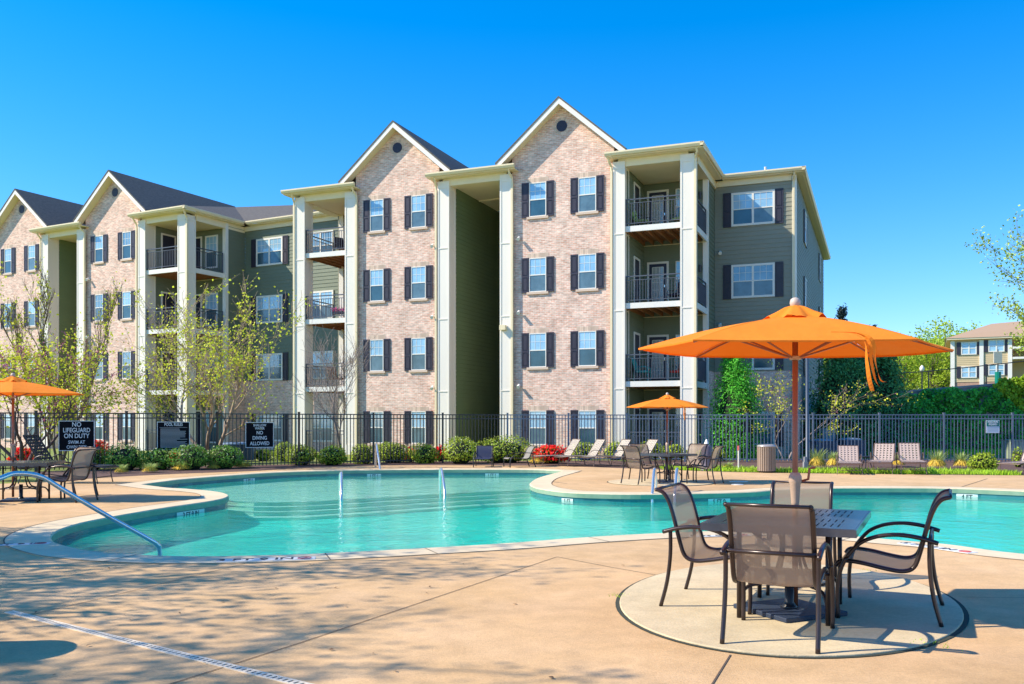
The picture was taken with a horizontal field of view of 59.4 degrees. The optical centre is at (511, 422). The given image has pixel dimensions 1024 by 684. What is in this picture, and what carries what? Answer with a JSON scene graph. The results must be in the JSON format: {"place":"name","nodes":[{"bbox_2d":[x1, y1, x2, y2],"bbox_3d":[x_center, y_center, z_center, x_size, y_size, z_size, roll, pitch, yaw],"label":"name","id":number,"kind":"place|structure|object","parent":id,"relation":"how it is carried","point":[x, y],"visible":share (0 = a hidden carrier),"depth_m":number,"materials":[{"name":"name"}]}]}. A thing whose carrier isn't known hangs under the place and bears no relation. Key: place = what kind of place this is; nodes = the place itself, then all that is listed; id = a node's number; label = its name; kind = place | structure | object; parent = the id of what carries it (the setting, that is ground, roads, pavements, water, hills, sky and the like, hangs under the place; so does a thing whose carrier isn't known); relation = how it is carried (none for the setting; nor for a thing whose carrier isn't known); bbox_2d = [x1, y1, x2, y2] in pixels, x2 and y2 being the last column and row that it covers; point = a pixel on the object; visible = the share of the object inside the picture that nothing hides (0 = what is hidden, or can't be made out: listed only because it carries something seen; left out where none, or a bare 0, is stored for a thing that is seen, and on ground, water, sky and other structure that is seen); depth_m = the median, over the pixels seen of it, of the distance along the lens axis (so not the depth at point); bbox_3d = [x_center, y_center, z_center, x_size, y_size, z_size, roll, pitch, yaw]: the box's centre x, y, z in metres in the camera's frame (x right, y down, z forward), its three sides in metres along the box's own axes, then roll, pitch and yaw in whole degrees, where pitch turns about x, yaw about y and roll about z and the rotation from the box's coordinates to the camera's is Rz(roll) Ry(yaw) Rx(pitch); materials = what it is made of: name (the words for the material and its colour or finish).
{"place":"outdoors","nodes":[
{"label":"outdoors","id":0,"kind":"place"},
{"bbox_2d":[0,448,1022,483],"bbox_3d":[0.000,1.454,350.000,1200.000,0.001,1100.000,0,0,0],"label":"ground","id":1,"kind":"structure","parent":0,"point":[22,480],"depth_m":34.36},
{"bbox_2d":[0,256,125,463],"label":"poplar tree","id":2,"kind":"object","parent":1,"relation":"on","point":[110,308],"visible":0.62,"depth_m":30.82,"materials":[{"name":"green plant"}]},
{"bbox_2d":[0,312,190,468],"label":"redbud tree","id":3,"kind":"object","parent":1,"relation":"on","point":[29,367],"visible":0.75,"depth_m":28.54,"materials":[{"name":"green plant"}]},
{"bbox_2d":[0,170,337,450],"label":"apartment building","id":4,"kind":"structure","parent":1,"relation":"on","point":[144,236],"depth_m":47.84,"materials":[{"name":"brick"}]},
{"bbox_2d":[205,293,217,325],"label":"window","id":5,"kind":"structure","parent":4,"relation":"in","point":[212,304],"depth_m":47.85,"materials":[{"name":"glass"}]},
{"bbox_2d":[205,235,217,268],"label":"window","id":6,"kind":"structure","parent":4,"relation":"in","point":[211,242],"depth_m":47.85,"materials":[{"name":"glass"}]},
{"bbox_2d":[256,236,282,266],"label":"window","id":7,"kind":"structure","parent":4,"relation":"in","point":[269,251],"depth_m":47.78,"materials":[{"name":"glass"}]},
{"bbox_2d":[256,294,282,323],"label":"window","id":8,"kind":"structure","parent":4,"relation":"in","point":[267,307],"depth_m":47.78,"materials":[{"name":"glass"}]},
{"bbox_2d":[256,353,282,380],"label":"window","id":9,"kind":"structure","parent":4,"relation":"in","point":[276,360],"depth_m":47.75,"materials":[{"name":"glass"}]},
{"bbox_2d":[313,415,332,441],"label":"window","id":10,"kind":"structure","parent":4,"relation":"in","point":[314,416],"depth_m":46.17,"materials":[{"name":"glass"}]},
{"bbox_2d":[313,290,333,318],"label":"window","id":11,"kind":"structure","parent":4,"relation":"in","point":[327,292],"depth_m":46.10,"materials":[{"name":"glass"}]},
{"bbox_2d":[277,319,374,453],"bbox_3d":[-6.716,-1.133,32.736,3.585,5.234,3.002,0,0,0],"label":"bare tree","id":12,"kind":"object","parent":1,"relation":"on","point":[351,363],"visible":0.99,"depth_m":32.37,"materials":[{"name":"plant"}]},
{"bbox_2d":[34,460,626,478],"bbox_3d":[-4.737,1.446,28.929,20.271,0.001,7.304,0,0,-23],"label":"mulch bed","id":13,"kind":"object","parent":1,"relation":"on","point":[204,469],"visible":0.71,"depth_m":29.51,"materials":[{"name":"soil"}]},
{"bbox_2d":[102,443,149,469],"bbox_3d":[-11.697,1.022,27.345,1.416,0.856,1.303,0,0,0],"label":"shrub","id":14,"kind":"object","parent":13,"relation":"on","point":[125,455],"visible":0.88,"depth_m":27.06,"materials":[{"name":"green plant"}]},
{"bbox_2d":[134,448,178,469],"bbox_3d":[-10.929,1.109,27.596,1.282,0.695,1.087,0,0,0],"label":"shrub","id":15,"kind":"object","parent":13,"relation":"on","point":[160,456],"visible":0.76,"depth_m":27.38,"materials":[{"name":"green plant"}]},
{"bbox_2d":[167,444,210,469],"bbox_3d":[-9.897,1.053,27.595,1.257,0.794,1.343,0,0,0],"label":"shrub","id":16,"kind":"object","parent":13,"relation":"on","point":[194,458],"visible":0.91,"depth_m":27.34,"materials":[{"name":"green plant"}]},
{"bbox_2d":[90,270,311,465],"bbox_3d":[-10.704,-1.647,29.632,6.022,6.280,9.300,0,0,-34],"label":"birch tree","id":17,"kind":"object","parent":13,"relation":"on","point":[232,362],"visible":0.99,"depth_m":28.67,"materials":[{"name":"green plant"}]},
{"bbox_2d":[207,444,245,468],"bbox_3d":[-9.003,1.066,28.280,1.200,0.768,1.257,0,0,0],"label":"shrub","id":18,"kind":"object","parent":13,"relation":"on","point":[224,457],"visible":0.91,"depth_m":27.95,"materials":[{"name":"green plant"}]},
{"bbox_2d":[0,410,506,471],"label":"iron fence","id":19,"kind":"object","parent":13,"relation":"on","point":[126,417],"visible":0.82,"depth_m":29.70,"materials":[{"name":"black"}]},
{"bbox_2d":[59,421,94,450],"bbox_3d":[-13.057,0.398,26.934,0.975,0.900,0.019,0,0,-21],"label":"sign","id":20,"kind":"object","parent":19,"relation":"attached to","point":[73,435],"visible":0.88,"depth_m":26.92,"materials":[{"name":"black"}]},
{"bbox_2d":[157,422,189,449],"bbox_3d":[-10.571,0.414,28.043,0.962,0.875,0.020,0,0,-27],"label":"sign","id":21,"kind":"object","parent":19,"relation":"attached to","point":[171,435],"visible":1,"depth_m":28.03,"materials":[{"name":"black"}]},
{"bbox_2d":[245,422,273,447],"bbox_3d":[-8.230,0.405,29.291,0.912,0.827,0.020,0,0,-29],"label":"sign","id":22,"kind":"object","parent":19,"relation":"attached to","point":[259,434],"visible":1,"depth_m":29.29,"materials":[{"name":"black"}]},
{"bbox_2d":[282,443,317,464],"bbox_3d":[-7.187,1.074,30.411,1.196,0.774,1.267,0,0,0],"label":"shrub","id":23,"kind":"object","parent":13,"relation":"on","point":[306,455],"visible":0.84,"depth_m":30.19,"materials":[{"name":"green plant"}]},
{"bbox_2d":[316,444,347,464],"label":"shrub","id":24,"kind":"object","parent":13,"relation":"on","point":[331,456],"visible":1,"depth_m":30.18,"materials":[{"name":"green plant"}]},
{"bbox_2d":[377,442,411,462],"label":"shrub","id":25,"kind":"object","parent":13,"relation":"on","point":[387,452],"visible":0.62,"depth_m":32.02,"materials":[{"name":"green plant"}]},
{"bbox_2d":[407,441,442,463],"bbox_3d":[-3.091,1.065,31.910,1.164,0.798,1.159,0,0,-44],"label":"shrub","id":26,"kind":"object","parent":13,"relation":"on","point":[425,454],"visible":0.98,"depth_m":31.65,"materials":[{"name":"green plant"}]},
{"bbox_2d":[442,436,475,463],"bbox_3d":[-1.805,0.950,31.510,1.395,1.000,1.287,0,0,-26],"label":"shrub","id":27,"kind":"object","parent":13,"relation":"on","point":[460,452],"visible":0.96,"depth_m":31.26,"materials":[{"name":"green plant"}]},
{"bbox_2d":[472,434,534,462],"bbox_3d":[-0.336,0.923,32.323,2.581,1.054,1.298,0,0,0],"label":"shrub","id":28,"kind":"object","parent":13,"relation":"on","point":[502,449],"visible":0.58,"depth_m":32.01,"materials":[{"name":"green plant"}]},
{"bbox_2d":[532,444,570,463],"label":"azalea","id":29,"kind":"object","parent":13,"relation":"on","point":[549,449],"visible":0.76,"depth_m":31.40,"materials":[{"name":"red plant"}]},
{"bbox_2d":[0,465,1023,683],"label":"pool deck","id":30,"kind":"structure","parent":1,"relation":"on","point":[562,621],"depth_m":6.75,"materials":[{"name":"beige concrete"}]},
{"bbox_2d":[0,484,41,501],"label":"umbrella base","id":31,"kind":"object","parent":30,"relation":"on","point":[20,498],"visible":0.98,"depth_m":16.59,"materials":[{"name":"black metal"}]},
{"bbox_2d":[0,373,83,496],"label":"patio umbrella","id":32,"kind":"object","parent":31,"relation":"on","point":[12,386],"visible":1,"depth_m":16.76,"materials":[{"name":"orange fabric"}]},
{"bbox_2d":[0,460,65,501],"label":"patio table","id":33,"kind":"object","parent":30,"relation":"on","point":[38,463],"visible":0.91,"depth_m":16.62,"materials":[{"name":"metal"}]},
{"bbox_2d":[15,435,118,483],"bbox_3d":[-10.671,0.875,21.576,2.195,1.164,0.774,0,0,3],"label":"lounger","id":34,"kind":"object","parent":30,"relation":"on","point":[35,451],"visible":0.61,"depth_m":21.57,"materials":[{"name":"black metal"}]},
{"bbox_2d":[36,448,99,502],"bbox_3d":[-8.171,0.967,16.566,0.870,0.974,0.707,0,0,8],"label":"patio chair","id":35,"kind":"object","parent":30,"relation":"on","point":[81,466],"visible":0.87,"depth_m":16.51,"materials":[{"name":"fabric"}]},
{"bbox_2d":[0,471,161,555],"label":"pool handrail","id":36,"kind":"object","parent":30,"relation":"on","point":[87,504],"visible":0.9,"depth_m":10.36,"materials":[{"name":"silver metal"}]},
{"bbox_2d":[4,610,311,683],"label":"trench drain","id":37,"kind":"object","parent":30,"relation":"in","point":[258,673],"visible":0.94,"depth_m":5.69,"materials":[{"name":"white"}]},
{"bbox_2d":[3,468,1023,683],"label":"deck joints","id":38,"kind":"object","parent":30,"relation":"on","point":[717,675],"visible":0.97,"depth_m":9.28,"materials":[{"name":"brown"}]},
{"bbox_2d":[5,468,1023,563],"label":"pool coping","id":39,"kind":"object","parent":30,"relation":"on","point":[45,532],"visible":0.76,"depth_m":10.99,"materials":[{"name":"concrete"}]},
{"bbox_2d":[52,470,1023,541],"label":"pool wall rim","id":40,"kind":"object","parent":39,"relation":"attached to","point":[63,532],"visible":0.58,"depth_m":19.35,"materials":[{"name":"concrete"}]},
{"bbox_2d":[608,479,713,485],"bbox_3d":[3.588,1.452,21.700,2.520,0.036,2.520,0,0,0],"label":"table pad","id":41,"kind":"object","parent":30,"relation":"on","point":[647,482],"visible":0.65,"depth_m":21.46,"materials":[{"name":"concrete"}]},
{"bbox_2d":[620,445,660,484],"bbox_3d":[3.007,0.984,21.147,0.791,0.907,0.631,0,0,-36],"label":"patio chair","id":42,"kind":"object","parent":41,"relation":"on","point":[632,457],"visible":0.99,"depth_m":21.04,"materials":[{"name":"fabric"}]},
{"bbox_2d":[640,453,697,480],"bbox_3d":[3.782,1.092,21.700,0.974,0.684,0.974,0,0,-38],"label":"patio table","id":43,"kind":"object","parent":41,"relation":"on","point":[669,455],"visible":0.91,"depth_m":21.61,"materials":[{"name":"metal"}]},
{"bbox_2d":[657,469,684,482],"bbox_3d":[3.782,1.284,21.700,0.588,0.300,0.588,0,0,-17],"label":"umbrella base","id":44,"kind":"object","parent":41,"relation":"on","point":[668,480],"visible":0.73,"depth_m":21.66,"materials":[{"name":"black metal"}]},
{"bbox_2d":[627,393,708,453],"bbox_3d":[3.789,0.341,21.630,2.075,2.129,1.551,0,0,-6],"label":"patio umbrella","id":45,"kind":"object","parent":44,"relation":"on","point":[667,401],"visible":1,"depth_m":21.42,"materials":[{"name":"orange fabric"}]},
{"bbox_2d":[672,444,708,480],"bbox_3d":[4.466,0.984,22.385,0.791,0.907,0.631,0,0,-45],"label":"patio chair","id":46,"kind":"object","parent":41,"relation":"on","point":[699,450],"visible":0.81,"depth_m":22.48,"materials":[{"name":"fabric"}]},
{"bbox_2d":[686,445,725,483],"bbox_3d":[4.579,0.984,21.191,0.791,0.907,0.631,0,0,33],"label":"patio chair","id":47,"kind":"object","parent":41,"relation":"on","point":[715,457],"visible":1,"depth_m":21.11,"materials":[{"name":"fabric"}]},
{"bbox_2d":[620,563,963,656],"bbox_3d":[2.246,1.452,7.380,2.805,0.036,3.700,0,0,0],"label":"table pad","id":48,"kind":"object","parent":30,"relation":"on","point":[887,613],"visible":0.7,"depth_m":6.60,"materials":[{"name":"concrete"}]},
{"bbox_2d":[654,482,769,614],"bbox_3d":[1.627,0.975,7.239,0.791,0.926,0.858,0,0,25],"label":"patio chair","id":49,"kind":"object","parent":48,"relation":"on","point":[694,547],"visible":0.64,"depth_m":7.22,"materials":[{"name":"fabric"}]},
{"bbox_2d":[719,502,834,653],"bbox_3d":[1.786,0.972,6.027,0.644,0.931,0.886,0,0,25],"label":"patio chair","id":50,"kind":"object","parent":48,"relation":"on","point":[773,544],"visible":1,"depth_m":5.80,"materials":[{"name":"beige"}]},
{"bbox_2d":[700,507,870,625],"bbox_3d":[2.130,1.074,6.850,1.044,0.720,1.464,0,0,25],"label":"patio table","id":51,"kind":"object","parent":48,"relation":"on","point":[839,524],"visible":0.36,"depth_m":6.48,"materials":[{"name":"metal"}]},
{"bbox_2d":[733,587,847,622],"bbox_3d":[2.100,1.284,6.800,0.588,0.300,0.588,0,0,-25],"label":"umbrella base","id":52,"kind":"object","parent":48,"relation":"on","point":[786,609],"visible":0.84,"depth_m":6.72,"materials":[{"name":"black metal"}]},
{"bbox_2d":[638,297,953,605],"bbox_3d":[2.195,0.224,6.768,2.470,2.352,1.723,0,0,0],"label":"patio umbrella","id":53,"kind":"object","parent":52,"relation":"on","point":[795,331],"visible":0.97,"depth_m":6.81,"materials":[{"name":"fabric"}]},
{"bbox_2d":[770,480,836,577],"bbox_3d":[2.579,0.994,8.108,0.650,0.888,0.830,0,0,24],"label":"patio chair","id":54,"kind":"object","parent":48,"relation":"on","point":[817,494],"visible":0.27,"depth_m":8.34,"materials":[{"name":"fabric"}]},
{"bbox_2d":[834,488,951,626],"bbox_3d":[2.902,0.975,6.820,0.791,0.926,0.896,0,0,26],"label":"patio chair","id":55,"kind":"object","parent":48,"relation":"on","point":[876,559],"visible":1,"depth_m":6.59,"materials":[{"name":"brown metal"}]},
{"bbox_2d":[615,574,968,657],"bbox_3d":[2.244,1.445,7.384,2.872,0.001,3.765,0,0,0],"label":"table pad gap","id":56,"kind":"object","parent":30,"relation":"on","point":[962,627],"visible":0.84,"depth_m":6.06,"materials":[{"name":"grey"}]},
{"bbox_2d":[281,96,830,459],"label":"apartment building","id":57,"kind":"structure","parent":1,"relation":"on","point":[534,269],"depth_m":38.68,"materials":[{"name":"brick"}]},
{"bbox_2d":[367,335,385,373],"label":"window","id":58,"kind":"structure","parent":57,"relation":"in","point":[376,355],"depth_m":40.43,"materials":[{"name":"glass"}]},
{"bbox_2d":[367,265,385,303],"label":"window","id":59,"kind":"structure","parent":57,"relation":"in","point":[376,276],"depth_m":40.43,"materials":[{"name":"glass"}]},
{"bbox_2d":[367,194,385,233],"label":"window","id":60,"kind":"structure","parent":57,"relation":"in","point":[376,206],"depth_m":40.43,"materials":[{"name":"glass"}]},
{"bbox_2d":[409,407,428,445],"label":"window","id":61,"kind":"structure","parent":57,"relation":"in","point":[419,410],"depth_m":39.63,"materials":[{"name":"glass"}]},
{"bbox_2d":[409,333,428,372],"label":"window","id":62,"kind":"structure","parent":57,"relation":"in","point":[418,344],"depth_m":39.63,"materials":[{"name":"glass"}]},
{"bbox_2d":[409,261,428,301],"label":"window","id":63,"kind":"structure","parent":57,"relation":"in","point":[418,273],"depth_m":39.63,"materials":[{"name":"glass"}]},
{"bbox_2d":[409,190,428,230],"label":"window","id":64,"kind":"structure","parent":57,"relation":"in","point":[418,201],"depth_m":39.62,"materials":[{"name":"glass"}]},
{"bbox_2d":[527,328,548,369],"bbox_3d":[1.063,-3.070,37.502,0.960,1.720,0.070,0,0,22],"label":"window","id":65,"kind":"structure","parent":57,"relation":"in","point":[537,341],"depth_m":37.52,"materials":[{"name":"glass"}]},
{"bbox_2d":[527,252,548,294],"bbox_3d":[1.063,-6.220,37.502,0.960,1.720,0.070,0,0,22],"label":"window","id":66,"kind":"structure","parent":57,"relation":"in","point":[537,266],"depth_m":37.53,"materials":[{"name":"glass"}]},
{"bbox_2d":[527,177,548,219],"bbox_3d":[1.063,-9.370,37.502,0.960,1.720,0.070,0,0,22],"label":"window","id":67,"kind":"structure","parent":57,"relation":"in","point":[537,191],"depth_m":37.53,"materials":[{"name":"glass"}]},
{"bbox_2d":[528,406,548,446],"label":"window","id":68,"kind":"structure","parent":57,"relation":"in","point":[539,409],"depth_m":37.51,"materials":[{"name":"glass"}]},
{"bbox_2d":[577,406,597,446],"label":"window","id":69,"kind":"structure","parent":57,"relation":"in","point":[592,409],"depth_m":36.69,"materials":[{"name":"glass"}]},
{"bbox_2d":[576,326,598,368],"bbox_3d":[3.060,-3.070,36.692,0.960,1.720,0.070,0,0,22],"label":"window","id":70,"kind":"structure","parent":57,"relation":"in","point":[586,339],"depth_m":36.71,"materials":[{"name":"glass"}]},
{"bbox_2d":[576,249,598,291],"bbox_3d":[3.060,-6.220,36.692,0.960,1.720,0.070,0,0,22],"label":"window","id":71,"kind":"structure","parent":57,"relation":"in","point":[586,262],"depth_m":36.71,"materials":[{"name":"glass"}]},
{"bbox_2d":[576,171,598,214],"bbox_3d":[3.060,-9.370,36.692,0.960,1.720,0.070,0,0,22],"label":"window","id":72,"kind":"structure","parent":57,"relation":"in","point":[586,185],"depth_m":36.71,"materials":[{"name":"glass"}]},
{"bbox_2d":[649,409,665,452],"bbox_3d":[6.265,0.430,38.628,0.760,2.020,0.070,0,0,22],"label":"door","id":73,"kind":"structure","parent":57,"relation":"in","point":[651,411],"depth_m":38.60,"materials":[{"name":"grey paint"}]},
{"bbox_2d":[649,337,666,380],"bbox_3d":[6.265,-2.670,38.628,0.760,2.020,0.070,0,0,22],"label":"door","id":74,"kind":"structure","parent":57,"relation":"in","point":[660,363],"depth_m":38.62,"materials":[{"name":"grey paint"}]},
{"bbox_2d":[649,263,666,301],"bbox_3d":[6.265,-5.810,38.628,0.760,2.020,0.070,0,0,22],"label":"door","id":75,"kind":"structure","parent":57,"relation":"in","point":[660,284],"depth_m":38.62,"materials":[{"name":"grey paint"}]},
{"bbox_2d":[649,192,666,223],"bbox_3d":[6.265,-8.890,38.628,0.760,2.020,0.070,0,0,22],"label":"door","id":76,"kind":"structure","parent":57,"relation":"in","point":[660,206],"depth_m":38.62,"materials":[{"name":"grey paint"}]},
{"bbox_2d":[731,189,774,226],"bbox_3d":[10.428,-9.280,38.884,1.830,1.460,0.050,0,0,22],"label":"window","id":77,"kind":"structure","parent":57,"relation":"in","point":[751,207],"depth_m":38.86,"materials":[{"name":"glass"}]},
{"bbox_2d":[731,262,774,298],"bbox_3d":[10.428,-6.140,38.884,1.830,1.460,0.050,0,0,22],"label":"window","id":78,"kind":"structure","parent":57,"relation":"in","point":[747,280],"depth_m":38.86,"materials":[{"name":"glass"}]},
{"bbox_2d":[739,358,774,369],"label":"window","id":79,"kind":"structure","parent":57,"relation":"in","point":[758,363],"depth_m":38.75,"materials":[{"name":"glass"}]},
{"bbox_2d":[700,358,770,460],"bbox_3d":[8.874,-0.781,35.352,2.948,4.541,2.850,0,0,0],"label":"arborvitae","id":80,"kind":"object","parent":1,"relation":"on","point":[734,396],"visible":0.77,"depth_m":34.84,"materials":[{"name":"green plant"}]},
{"bbox_2d":[626,460,1022,474],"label":"mulch bed","id":81,"kind":"object","parent":1,"relation":"on","point":[787,464],"visible":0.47,"depth_m":30.19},
{"bbox_2d":[507,413,1023,462],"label":"iron fence","id":82,"kind":"object","parent":81,"relation":"on","point":[879,418],"visible":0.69,"depth_m":32.41,"materials":[{"name":"metal"}]},
{"bbox_2d":[757,444,775,472],"bbox_3d":[7.380,1.044,26.042,0.546,0.812,0.546,0,0,0],"label":"litter bin","id":83,"kind":"object","parent":81,"relation":"on","point":[766,458],"visible":1,"depth_m":25.84,"materials":[{"name":"beige"}]},
{"bbox_2d":[803,358,809,467],"bbox_3d":[9.257,-0.810,28.131,0.360,4.520,0.396,0,0,0],"label":"lamp post","id":84,"kind":"object","parent":81,"relation":"on","point":[806,461],"visible":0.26,"depth_m":28.11,"materials":[{"name":"grey"}]},
{"bbox_2d":[737,358,917,460],"bbox_3d":[11.596,-0.611,34.096,8.798,4.168,5.811,0,0,-29],"label":"redbud tree","id":85,"kind":"object","parent":81,"relation":"on","point":[786,401],"visible":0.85,"depth_m":34.25,"materials":[{"name":"green plant"}]},
{"bbox_2d":[659,463,1021,474],"bbox_3d":[9.442,1.365,27.020,10.156,0.161,3.234,0,0,13],"label":"grass strip","id":86,"kind":"object","parent":81,"relation":"on","point":[825,469],"depth_m":25.62,"materials":[{"name":"plant"}]},
{"bbox_2d":[836,445,862,474],"bbox_3d":[9.641,1.063,25.701,0.703,0.785,1.895,0,0,19],"label":"lounger","id":87,"kind":"object","parent":81,"relation":"on","point":[843,459],"visible":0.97,"depth_m":26.13,"materials":[{"name":"brown"}]},
{"bbox_2d":[867,443,896,473],"bbox_3d":[10.693,1.032,25.920,0.703,0.847,1.895,0,0,27],"label":"lounger","id":88,"kind":"object","parent":81,"relation":"on","point":[884,447],"visible":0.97,"depth_m":26.31,"materials":[{"name":"brown"}]},
{"bbox_2d":[897,443,926,474],"bbox_3d":[11.421,1.024,25.701,0.703,0.863,1.895,0,0,19],"label":"lounger","id":89,"kind":"object","parent":81,"relation":"on","point":[911,459],"visible":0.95,"depth_m":26.11,"materials":[{"name":"brown"}]},
{"bbox_2d":[966,451,999,469],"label":"shrub","id":90,"kind":"object","parent":81,"relation":"on","point":[984,461],"visible":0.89,"depth_m":26.44,"materials":[{"name":"green plant"}]},
{"bbox_2d":[800,343,894,455],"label":"pine tree","id":91,"kind":"object","parent":1,"relation":"on","point":[844,371],"visible":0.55,"depth_m":40.20,"materials":[{"name":"green plant"}]},
{"bbox_2d":[860,356,923,453],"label":"pine tree","id":92,"kind":"object","parent":1,"relation":"on","point":[890,384],"visible":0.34,"depth_m":40.76,"materials":[{"name":"green plant"}]},
{"bbox_2d":[899,383,1023,449],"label":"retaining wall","id":93,"kind":"structure","parent":1,"relation":"on","point":[963,388],"depth_m":44.68,"materials":[{"name":"plant"}]},
{"bbox_2d":[901,386,1023,450],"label":"ivy hedge","id":94,"kind":"object","parent":93,"relation":"attached to","point":[973,401],"visible":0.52,"depth_m":44.36,"materials":[{"name":"green plant"}]},
{"bbox_2d":[992,374,1023,411],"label":"ivy hedge","id":95,"kind":"object","parent":93,"relation":"attached to","point":[1012,386],"visible":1,"depth_m":44.13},
{"bbox_2d":[0,0,1023,388],"label":"sky","id":96,"kind":"structure","parent":0,"point":[904,119],"materials":[{"name":"blue"}]},
{"bbox_2d":[60,475,1023,555],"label":"pool water","id":97,"kind":"structure","parent":0,"point":[317,482],"depth_m":17.06,"materials":[{"name":"liquid"}]},
{"bbox_2d":[67,478,1023,552],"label":"pool wall","id":98,"kind":"structure","parent":0,"point":[161,532],"depth_m":18.21,"materials":[{"name":"tile"}]},
{"bbox_2d":[54,473,1023,545],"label":"pool tile band","id":99,"kind":"object","parent":98,"relation":"attached to","point":[110,527],"visible":0.28,"depth_m":18.92,"materials":[{"name":"tile"}]},
{"bbox_2d":[109,505,1023,555],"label":"pool floor","id":100,"kind":"structure","parent":0,"point":[173,545],"depth_m":16.10,"materials":[{"name":"paint"}]},
{"bbox_2d":[197,478,534,520],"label":"pool steps","id":101,"kind":"structure","parent":100,"relation":"on","point":[322,513],"depth_m":20.61,"materials":[{"name":"paint"}]},
{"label":"far terrain","id":102,"kind":"structure","parent":0,"visible":0},
{"bbox_2d":[890,335,934,389],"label":"woodland tree","id":103,"kind":"object","parent":102,"relation":"on","point":[907,363],"visible":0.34,"depth_m":94.12,"materials":[{"name":"green plant"}]},
{"bbox_2d":[905,335,949,388],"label":"woodland tree","id":104,"kind":"object","parent":102,"relation":"on","point":[935,377],"visible":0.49,"depth_m":99.33,"materials":[{"name":"green plant"}]},
{"bbox_2d":[944,321,1023,386],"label":"apartment building","id":105,"kind":"structure","parent":102,"relation":"on","point":[978,346],"depth_m":87.17,"materials":[{"name":"beige"}]},
{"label":"upper terrain","id":106,"kind":"structure","parent":0,"visible":0},
{"bbox_2d":[964,204,1023,355],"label":"oak tree","id":107,"kind":"object","parent":106,"relation":"on","point":[1015,308],"visible":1,"depth_m":47.73,"materials":[{"name":"green plant"}]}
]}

